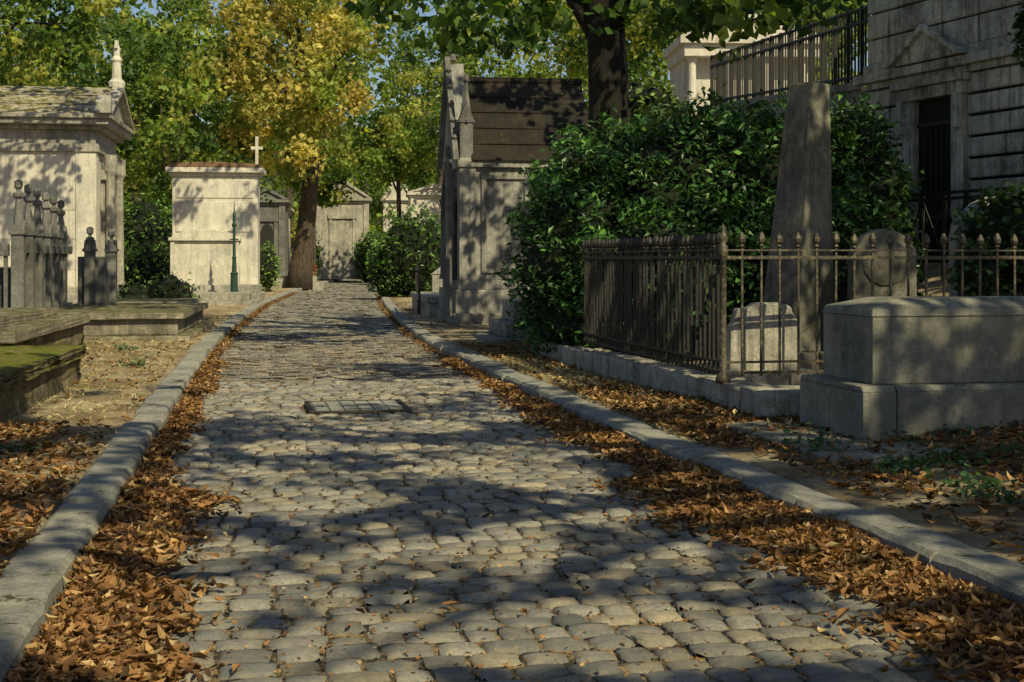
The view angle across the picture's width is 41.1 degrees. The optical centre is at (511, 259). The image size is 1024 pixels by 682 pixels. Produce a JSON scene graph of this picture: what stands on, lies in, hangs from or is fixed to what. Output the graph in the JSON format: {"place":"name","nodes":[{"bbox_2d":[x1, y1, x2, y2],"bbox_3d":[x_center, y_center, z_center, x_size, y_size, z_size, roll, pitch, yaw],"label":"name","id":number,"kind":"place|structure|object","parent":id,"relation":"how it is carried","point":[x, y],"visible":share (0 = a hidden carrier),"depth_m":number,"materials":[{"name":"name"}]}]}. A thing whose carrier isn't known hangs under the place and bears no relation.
{"place":"outdoors","nodes":[
{"label":"outdoors","id":0,"kind":"place"},
{"bbox_2d":[0,314,89,343],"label":"lid","id":1,"kind":"object","parent":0,"point":[19,332],"visible":0.9,"depth_m":18.56,"materials":[{"name":"stone"}]},
{"bbox_2d":[0,307,57,326],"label":"slab","id":2,"kind":"structure","parent":1,"relation":"on","point":[10,316],"depth_m":19.75,"materials":[{"name":"stone"}]},
{"bbox_2d":[410,292,438,302],"bbox_3d":[-1.682,0.975,35.293,1.510,0.159,5.410,0,0,-9],"label":"lid","id":3,"kind":"object","parent":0,"point":[429,297],"visible":0.41,"depth_m":33.84,"materials":[{"name":"stone"}]},
{"bbox_2d":[1,0,870,130],"label":"sky","id":4,"kind":"structure","parent":0,"point":[153,11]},
{"bbox_2d":[0,126,1023,569],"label":"ground","id":5,"kind":"structure","parent":0,"point":[858,498],"depth_m":10.40,"materials":[{"name":"soil"}]},
{"bbox_2d":[0,324,83,345],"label":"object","id":6,"kind":"object","parent":5,"relation":"on","point":[72,335],"visible":0.2,"depth_m":20.07,"materials":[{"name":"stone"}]},
{"bbox_2d":[0,344,86,422],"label":"mossy tomb","id":7,"kind":"object","parent":5,"relation":"on","point":[30,375],"visible":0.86,"depth_m":13.28,"materials":[{"name":"stone"}]},
{"bbox_2d":[0,179,118,307],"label":"gothic tomb enclosure","id":8,"kind":"object","parent":5,"relation":"on","point":[35,275],"visible":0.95,"depth_m":24.71,"materials":[{"name":"stone"}]},
{"bbox_2d":[0,0,121,86],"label":"chestnut tree","id":9,"kind":"object","parent":5,"relation":"on","point":[36,33],"visible":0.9,"depth_m":45.82,"materials":[{"name":"green plant"}]},
{"bbox_2d":[0,40,133,303],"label":"mausoleum","id":10,"kind":"structure","parent":5,"relation":"on","point":[59,143],"depth_m":36.90,"materials":[{"name":"stone"}]},
{"bbox_2d":[0,0,168,186],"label":"ash tree","id":11,"kind":"object","parent":5,"relation":"on","point":[94,53],"visible":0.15,"depth_m":57.39,"materials":[{"name":"green plant"}]},
{"bbox_2d":[2,0,268,205],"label":"ash tree","id":12,"kind":"object","parent":5,"relation":"on","point":[198,13],"visible":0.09,"depth_m":78.54,"materials":[{"name":"green plant"}]},
{"bbox_2d":[58,303,214,341],"bbox_3d":[-7.376,1.235,25.863,3.009,0.639,5.610,0,0,-8],"label":"ledger tomb","id":13,"kind":"object","parent":5,"relation":"on","point":[139,322],"visible":0.59,"depth_m":23.47,"materials":[{"name":"stone"}]},
{"bbox_2d":[77,298,203,314],"bbox_3d":[-8.610,1.250,31.703,2.609,0.609,3.210,0,0,-8],"label":"ledger tomb","id":14,"kind":"object","parent":5,"relation":"on","point":[158,300],"visible":0.12,"depth_m":31.44,"materials":[{"name":"stone"}]},
{"bbox_2d":[119,188,171,289],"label":"hedge","id":15,"kind":"object","parent":5,"relation":"on","point":[147,230],"visible":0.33,"depth_m":49.74,"materials":[{"name":"green plant"}]},
{"bbox_2d":[117,269,199,297],"bbox_3d":[-9.308,0.849,35.805,2.327,1.173,1.307,0,0,-28],"label":"shrub","id":16,"kind":"object","parent":5,"relation":"on","point":[170,286],"visible":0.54,"depth_m":35.65,"materials":[{"name":"green plant"}]},
{"bbox_2d":[108,28,229,215],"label":"ash tree","id":17,"kind":"object","parent":5,"relation":"on","point":[152,85],"visible":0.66,"depth_m":55.41,"materials":[{"name":"green plant"}]},
{"bbox_2d":[0,279,347,681],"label":"stone curb","id":18,"kind":"structure","parent":5,"relation":"on","point":[32,583],"depth_m":7.36,"materials":[{"name":"grey stone"}]},
{"bbox_2d":[90,0,278,216],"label":"ash tree","id":19,"kind":"object","parent":5,"relation":"on","point":[190,41],"visible":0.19,"depth_m":63.18,"materials":[{"name":"green plant"}]},
{"bbox_2d":[165,136,265,301],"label":"stele tomb","id":20,"kind":"object","parent":5,"relation":"on","point":[206,196],"visible":0.9,"depth_m":45.05,"materials":[{"name":"stone"}]},
{"bbox_2d":[193,292,259,304],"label":"stone step tomb","id":21,"kind":"object","parent":5,"relation":"on","point":[227,298],"visible":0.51,"depth_m":41.26,"materials":[{"name":"stone"}]},
{"bbox_2d":[230,204,238,291],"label":"cast iron post","id":22,"kind":"object","parent":5,"relation":"on","point":[234,281],"visible":0.81,"depth_m":42.95,"materials":[{"name":"green metal"}]},
{"bbox_2d":[260,240,284,291],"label":"round shrub","id":23,"kind":"object","parent":5,"relation":"on","point":[268,270],"visible":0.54,"depth_m":57.65,"materials":[{"name":"green plant"}]},
{"bbox_2d":[260,187,291,275],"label":"funerary chapel","id":24,"kind":"structure","parent":5,"relation":"on","point":[274,221],"depth_m":76.10,"materials":[{"name":"stone"}]},
{"bbox_2d":[260,223,273,252],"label":"door","id":25,"kind":"structure","parent":24,"relation":"in","point":[266,234],"depth_m":76.08,"materials":[{"name":"black metal"}]},
{"bbox_2d":[210,1,370,260],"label":"ash tree","id":26,"kind":"object","parent":5,"relation":"on","point":[293,223],"visible":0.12,"depth_m":91.82,"materials":[{"name":"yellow plant"}]},
{"bbox_2d":[288,207,293,270],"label":"funerary chapel","id":27,"kind":"structure","parent":5,"relation":"on","point":[290,210],"depth_m":89.34,"materials":[{"name":"stone"}]},
{"bbox_2d":[203,0,385,289],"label":"yellow chestnut tree","id":28,"kind":"object","parent":5,"relation":"on","point":[305,119],"visible":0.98,"depth_m":61.87,"materials":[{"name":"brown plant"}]},
{"bbox_2d":[271,276,322,289],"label":"stone step tomb","id":29,"kind":"object","parent":5,"relation":"on","point":[316,284],"visible":0.3,"depth_m":66.54,"materials":[{"name":"stone"}]},
{"bbox_2d":[313,264,317,275],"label":"flower pot","id":30,"kind":"object","parent":5,"relation":"on","point":[315,273],"visible":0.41,"depth_m":75.90,"materials":[{"name":"brown tile"}]},
{"bbox_2d":[276,141,357,275],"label":"ash tree","id":31,"kind":"object","parent":5,"relation":"on","point":[336,174],"visible":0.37,"depth_m":83.90,"materials":[{"name":"green plant"}]},
{"bbox_2d":[290,227,385,281],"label":"shrub","id":32,"kind":"object","parent":5,"relation":"on","point":[366,243],"visible":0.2,"depth_m":89.37,"materials":[{"name":"green plant"}]},
{"bbox_2d":[316,182,371,278],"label":"funerary chapel","id":33,"kind":"structure","parent":5,"relation":"on","point":[340,229],"depth_m":90.11,"materials":[{"name":"stone"}]},
{"bbox_2d":[332,220,352,267],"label":"door","id":34,"kind":"structure","parent":33,"relation":"in","point":[342,232],"depth_m":90.15,"materials":[{"name":"stone"}]},
{"bbox_2d":[0,314,770,458],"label":"dry grass","id":35,"kind":"structure","parent":5,"relation":"on","point":[503,360],"depth_m":15.56,"materials":[{"name":"brown plant"}]},
{"bbox_2d":[346,95,443,227],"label":"ash tree","id":36,"kind":"object","parent":5,"relation":"on","point":[391,167],"visible":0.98,"depth_m":81.33,"materials":[{"name":"green plant"}]},
{"bbox_2d":[380,181,409,243],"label":"funerary chapel","id":37,"kind":"structure","parent":5,"relation":"on","point":[390,199],"depth_m":98.94,"materials":[{"name":"stone"}]},
{"bbox_2d":[327,18,475,230],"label":"ash tree","id":38,"kind":"object","parent":5,"relation":"on","point":[427,88],"visible":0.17,"depth_m":111.75,"materials":[{"name":"green plant"}]},
{"bbox_2d":[364,202,440,296],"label":"laurel bush","id":39,"kind":"object","parent":5,"relation":"on","point":[401,254],"visible":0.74,"depth_m":49.30,"materials":[{"name":"green plant"}]},
{"bbox_2d":[415,265,420,314],"bbox_3d":[-2.477,0.775,35.892,0.035,1.250,3.800,0,0,-6],"label":"grave railing","id":40,"kind":"object","parent":5,"relation":"on","point":[417,278],"visible":0.79,"depth_m":35.12,"materials":[{"name":"metal"}]},
{"bbox_2d":[406,184,441,226],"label":"funerary chapel","id":41,"kind":"structure","parent":5,"relation":"on","point":[429,194],"depth_m":80.00,"materials":[{"name":"stone"}]},
{"bbox_2d":[412,298,438,316],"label":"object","id":42,"kind":"object","parent":5,"relation":"on","point":[428,309],"visible":0.14,"depth_m":33.27,"materials":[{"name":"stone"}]},
{"bbox_2d":[0,0,871,240],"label":"woods","id":43,"kind":"object","parent":5,"relation":"on","point":[377,214],"visible":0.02,"depth_m":112.91,"materials":[{"name":"green plant"}]},
{"bbox_2d":[352,13,521,225],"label":"ash tree","id":44,"kind":"object","parent":5,"relation":"on","point":[416,72],"visible":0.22,"depth_m":97.46,"materials":[{"name":"green plant"}]},
{"bbox_2d":[431,267,442,291],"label":"headstone","id":45,"kind":"object","parent":5,"relation":"on","point":[436,282],"visible":0.17,"depth_m":44.51,"materials":[{"name":"stone"}]},
{"bbox_2d":[424,17,555,159],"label":"ash tree","id":46,"kind":"object","parent":5,"relation":"on","point":[500,72],"visible":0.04,"depth_m":77.13,"materials":[{"name":"green plant"}]},
{"bbox_2d":[474,299,537,343],"bbox_3d":[0.064,1.125,23.311,1.159,0.859,1.810,0,0,-11],"label":"stone step tomb","id":47,"kind":"object","parent":5,"relation":"on","point":[497,333],"visible":0.38,"depth_m":22.92,"materials":[{"name":"grey stone"}]},
{"bbox_2d":[0,334,1023,505],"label":"weeds","id":48,"kind":"object","parent":5,"relation":"on","point":[994,482],"visible":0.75,"depth_m":9.01,"materials":[{"name":"green plant"}]},
{"bbox_2d":[437,50,587,324],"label":"gothic chapel","id":49,"kind":"structure","parent":5,"relation":"on","point":[495,133],"depth_m":29.19,"materials":[{"name":"grey stone"}]},
{"bbox_2d":[456,202,456,274],"bbox_3d":[-1.313,-0.725,30.328,0.030,2.350,1.300,0,0,-10],"label":"door","id":50,"kind":"structure","parent":49,"relation":"in","point":[456,202],"depth_m":29.68,"materials":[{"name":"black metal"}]},
{"bbox_2d":[513,0,683,115],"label":"ash tree","id":51,"kind":"object","parent":5,"relation":"on","point":[576,66],"visible":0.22,"depth_m":58.02,"materials":[{"name":"green plant"}]},
{"bbox_2d":[343,0,867,150],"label":"chestnut tree","id":52,"kind":"object","parent":5,"relation":"on","point":[602,23],"visible":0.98,"depth_m":22.19,"materials":[{"name":"green plant"}]},
{"bbox_2d":[531,338,770,412],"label":"roadside blocks","id":53,"kind":"structure","parent":5,"relation":"on","point":[654,374],"depth_m":14.65,"materials":[{"name":"stone"}]},
{"bbox_2d":[581,223,1023,383],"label":"iron fence","id":54,"kind":"object","parent":53,"relation":"on","point":[628,246],"visible":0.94,"depth_m":13.52,"materials":[{"name":"brown metal"}]},
{"bbox_2d":[628,61,708,145],"bbox_3d":[3.735,-2.973,33.526,3.952,3.640,2.677,0,0,-36],"label":"shrub","id":55,"kind":"object","parent":5,"relation":"on","point":[641,96],"visible":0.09,"depth_m":32.38,"materials":[{"name":"green plant"}]},
{"bbox_2d":[381,294,1023,604],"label":"stone curb","id":56,"kind":"structure","parent":5,"relation":"on","point":[955,558],"depth_m":8.21,"materials":[{"name":"grey stone"}]},
{"bbox_2d":[493,85,930,360],"bbox_3d":[2.661,-0.528,19.073,6.125,3.959,5.019,0,0,15],"label":"laurel bush","id":57,"kind":"object","parent":5,"relation":"on","point":[694,178],"visible":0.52,"depth_m":18.45,"materials":[{"name":"green plant"}]},
{"bbox_2d":[663,13,818,114],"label":"terrace chapel","id":58,"kind":"structure","parent":5,"relation":"on","point":[688,65],"depth_m":44.30,"materials":[{"name":"stone"}]},
{"bbox_2d":[631,78,867,148],"bbox_3d":[4.547,-1.479,26.077,3.238,4.198,5.972,0,0,-44],"label":"shrub","id":59,"kind":"object","parent":5,"relation":"on","point":[660,110],"visible":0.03,"depth_m":26.64,"materials":[{"name":"green plant"}]},
{"bbox_2d":[640,0,871,81],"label":"ash tree","id":60,"kind":"object","parent":5,"relation":"on","point":[805,14],"visible":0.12,"depth_m":51.35,"materials":[{"name":"green plant"}]},
{"bbox_2d":[739,385,799,420],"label":"side blocks","id":61,"kind":"structure","parent":5,"relation":"on","point":[772,400],"depth_m":11.55,"materials":[{"name":"stone"}]},
{"bbox_2d":[727,302,812,385],"bbox_3d":[2.484,0.962,13.383,0.880,1.077,0.320,0,0,-9],"label":"broken headstone","id":62,"kind":"object","parent":5,"relation":"on","point":[751,331],"visible":0.62,"depth_m":13.29,"materials":[{"name":"stone"}]},
{"bbox_2d":[709,90,872,140],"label":"wall","id":63,"kind":"structure","parent":5,"relation":"on","point":[852,94],"depth_m":26.20,"materials":[{"name":"stone"}]},
{"bbox_2d":[708,82,860,108],"bbox_3d":[6.150,-3.625,30.750,0.559,1.290,14.573,0,0,-4],"label":"coping","id":64,"kind":"object","parent":63,"relation":"on","point":[846,87],"visible":0.14,"depth_m":29.75,"materials":[{"name":"stone"}]},
{"bbox_2d":[710,5,872,103],"bbox_3d":[6.050,-4.395,30.750,0.068,2.550,14.603,0,0,-4],"label":"terrace railing","id":65,"kind":"object","parent":64,"relation":"on","point":[724,72],"visible":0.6,"depth_m":29.91,"materials":[{"name":"black metal"}]},
{"bbox_2d":[763,82,833,373],"bbox_3d":[3.120,-0.212,15.000,0.800,3.425,0.800,0,0,-36],"label":"obelisk","id":66,"kind":"object","parent":5,"relation":"on","point":[803,204],"visible":0.68,"depth_m":14.82,"materials":[{"name":"stone"}]},
{"bbox_2d":[724,296,1023,465],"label":"granite tomb","id":67,"kind":"object","parent":5,"relation":"on","point":[919,365],"visible":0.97,"depth_m":10.25,"materials":[{"name":"grey stone"}]},
{"bbox_2d":[848,229,915,300],"bbox_3d":[3.938,0.590,14.534,0.860,1.820,0.360,0,0,-6],"label":"headstone","id":68,"kind":"object","parent":5,"relation":"on","point":[881,279],"visible":0.37,"depth_m":14.41,"materials":[{"name":"stone"}]},
{"bbox_2d":[853,0,1023,259],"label":"mausoleum","id":69,"kind":"structure","parent":5,"relation":"on","point":[943,80],"depth_m":20.05,"materials":[{"name":"grey stone"}]},
{"bbox_2d":[919,96,950,255],"bbox_3d":[6.376,-1.000,20.415,0.035,2.800,0.870,0,0,-21],"label":"doorway","id":70,"kind":"structure","parent":69,"relation":"in","point":[938,109],"depth_m":20.47,"materials":[{"name":"black"}]},
{"bbox_2d":[1007,2,1023,67],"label":"ivy","id":71,"kind":"object","parent":69,"relation":"attached to","point":[1018,22],"visible":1,"depth_m":18.17,"materials":[{"name":"green plant"}]},
{"bbox_2d":[900,187,1015,281],"bbox_3d":[5.872,-0.110,18.572,0.050,1.620,2.740,0,0,-21],"label":"iron gate railing","id":72,"kind":"object","parent":5,"relation":"on","point":[965,197],"visible":0.31,"depth_m":18.64,"materials":[{"name":"black metal"}]},
{"bbox_2d":[946,179,1023,295],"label":"bush","id":73,"kind":"object","parent":5,"relation":"on","point":[1001,214],"visible":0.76,"depth_m":15.39,"materials":[{"name":"green plant"}]},
{"bbox_2d":[949,196,1023,295],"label":"headstone","id":74,"kind":"object","parent":5,"relation":"on","point":[953,244],"visible":0.16,"depth_m":16.05,"materials":[{"name":"stone"}]},
{"bbox_2d":[59,279,1020,681],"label":"cobblestone road","id":75,"kind":"structure","parent":0,"point":[335,313],"depth_m":6.91,"materials":[{"name":"grey stone"}]},
{"bbox_2d":[304,399,411,414],"bbox_3d":[-1.587,1.510,13.942,1.010,0.040,1.000,0,0,-11],"label":"manhole cover","id":76,"kind":"object","parent":75,"relation":"on","point":[358,406],"visible":1,"depth_m":13.82,"materials":[{"name":"metal"}]},
{"bbox_2d":[0,291,1023,681],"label":"fallen leaves","id":77,"kind":"object","parent":75,"relation":"on","point":[106,617],"visible":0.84,"depth_m":7.28,"materials":[{"name":"brown plant"}]},
{"bbox_2d":[149,336,993,681],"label":"leaf crumbs","id":78,"kind":"object","parent":75,"relation":"on","point":[437,512],"visible":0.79,"depth_m":7.59,"materials":[{"name":"brown plant"}]}
]}

